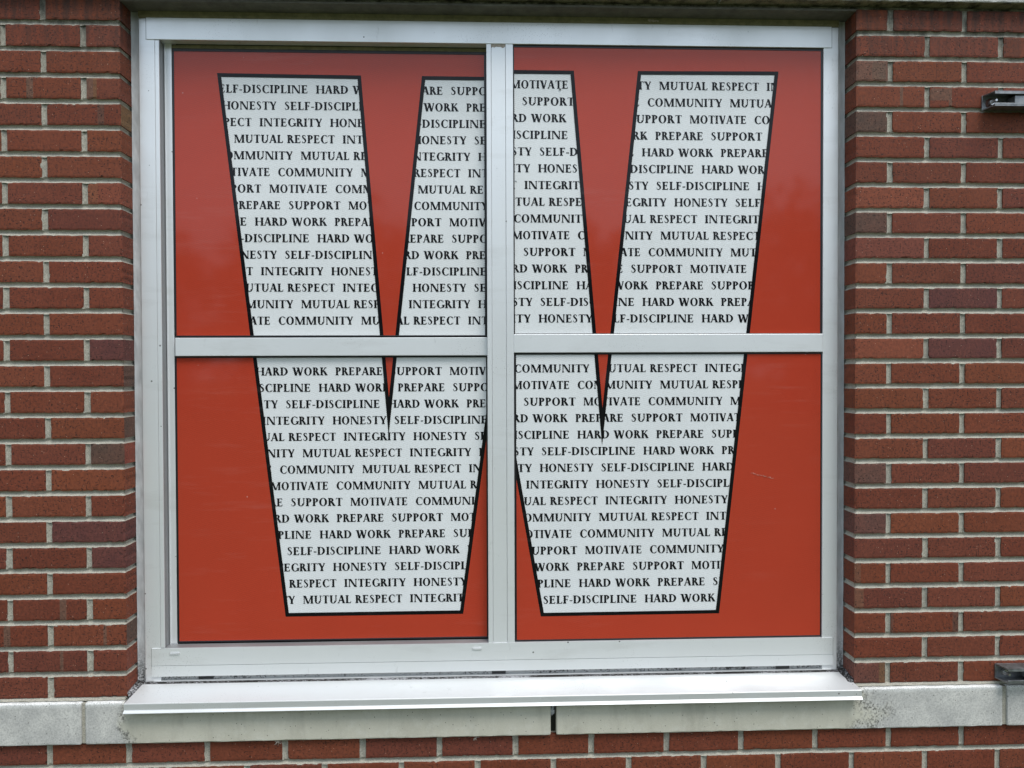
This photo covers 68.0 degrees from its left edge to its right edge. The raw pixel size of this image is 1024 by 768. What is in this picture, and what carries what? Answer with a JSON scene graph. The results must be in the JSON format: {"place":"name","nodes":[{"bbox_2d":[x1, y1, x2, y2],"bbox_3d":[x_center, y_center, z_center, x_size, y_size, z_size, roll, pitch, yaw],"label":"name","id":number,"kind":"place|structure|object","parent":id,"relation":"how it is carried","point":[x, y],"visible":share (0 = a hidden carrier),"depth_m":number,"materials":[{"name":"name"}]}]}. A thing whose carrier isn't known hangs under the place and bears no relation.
{"place":"outdoors","nodes":[
{"label":"outdoors","id":0,"kind":"place"},
{"label":"lawn","id":1,"kind":"structure","parent":0,"visible":0},
{"bbox_2d":[0,0,1023,767],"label":"brick wall","id":2,"kind":"structure","parent":1,"relation":"on","point":[934,386],"depth_m":2.04,"materials":[{"name":"brick"}]},
{"bbox_2d":[131,11,844,681],"bbox_3d":[-0.047,-0.095,2.117,1.938,1.806,0.106,0,1,-2],"label":"window","id":3,"kind":"structure","parent":2,"relation":"attached to","point":[161,347],"depth_m":2.07,"materials":[{"name":"white metal"}]},
{"bbox_2d":[174,51,484,335],"bbox_3d":[-0.495,-0.518,2.077,0.840,0.770,0.001,0,1,-2],"label":"window film","id":4,"kind":"object","parent":3,"relation":"attached to","point":[329,193],"depth_m":2.08,"materials":[{"name":"red plastic"}]},
{"bbox_2d":[177,357,486,640],"bbox_3d":[-0.492,0.316,2.090,0.843,0.776,0.001,0,1,-2],"label":"window film","id":5,"kind":"object","parent":3,"relation":"attached to","point":[331,498],"depth_m":2.09,"materials":[{"name":"red plastic"}]},
{"bbox_2d":[514,47,820,333],"bbox_3d":[0.431,-0.529,2.087,0.848,0.778,0.001,0,1,-2],"label":"window film","id":6,"kind":"object","parent":3,"relation":"attached to","point":[696,209],"depth_m":2.09,"materials":[{"name":"red plastic"}]},
{"bbox_2d":[516,354,820,639],"bbox_3d":[0.436,0.311,2.099,0.848,0.785,0.002,0,1,-2],"label":"window film","id":7,"kind":"object","parent":3,"relation":"attached to","point":[666,495],"depth_m":2.10,"materials":[{"name":"red plastic"}]},
{"bbox_2d":[120,0,856,28],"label":"steel lintel","id":8,"kind":"structure","parent":2,"relation":"attached to","point":[412,8],"depth_m":2.02,"materials":[{"name":"metal"}]},
{"bbox_2d":[0,683,1023,745],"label":"stone course","id":9,"kind":"object","parent":2,"relation":"attached to","point":[108,722],"visible":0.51,"depth_m":2.01,"materials":[{"name":"grey stone"}]},
{"bbox_2d":[123,668,862,713],"bbox_3d":[-0.038,0.820,2.037,1.946,0.050,0.105,0,1,-2],"label":"window sill","id":10,"kind":"structure","parent":9,"relation":"on","point":[145,697],"depth_m":2.02,"materials":[{"name":"white metal"}]},
{"bbox_2d":[378,0,1023,9],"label":"stone course","id":11,"kind":"object","parent":2,"relation":"attached to","point":[989,4],"visible":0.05,"depth_m":2.02,"materials":[{"name":"grey stone"}]},
{"bbox_2d":[981,91,1023,110],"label":"wall bracket","id":12,"kind":"object","parent":2,"relation":"attached to","point":[1003,101],"depth_m":2.03,"materials":[{"name":"metal"}]},
{"bbox_2d":[995,663,1023,683],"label":"wall bracket","id":13,"kind":"object","parent":2,"relation":"attached to","point":[1010,673],"depth_m":2.06,"materials":[{"name":"metal"}]}
]}

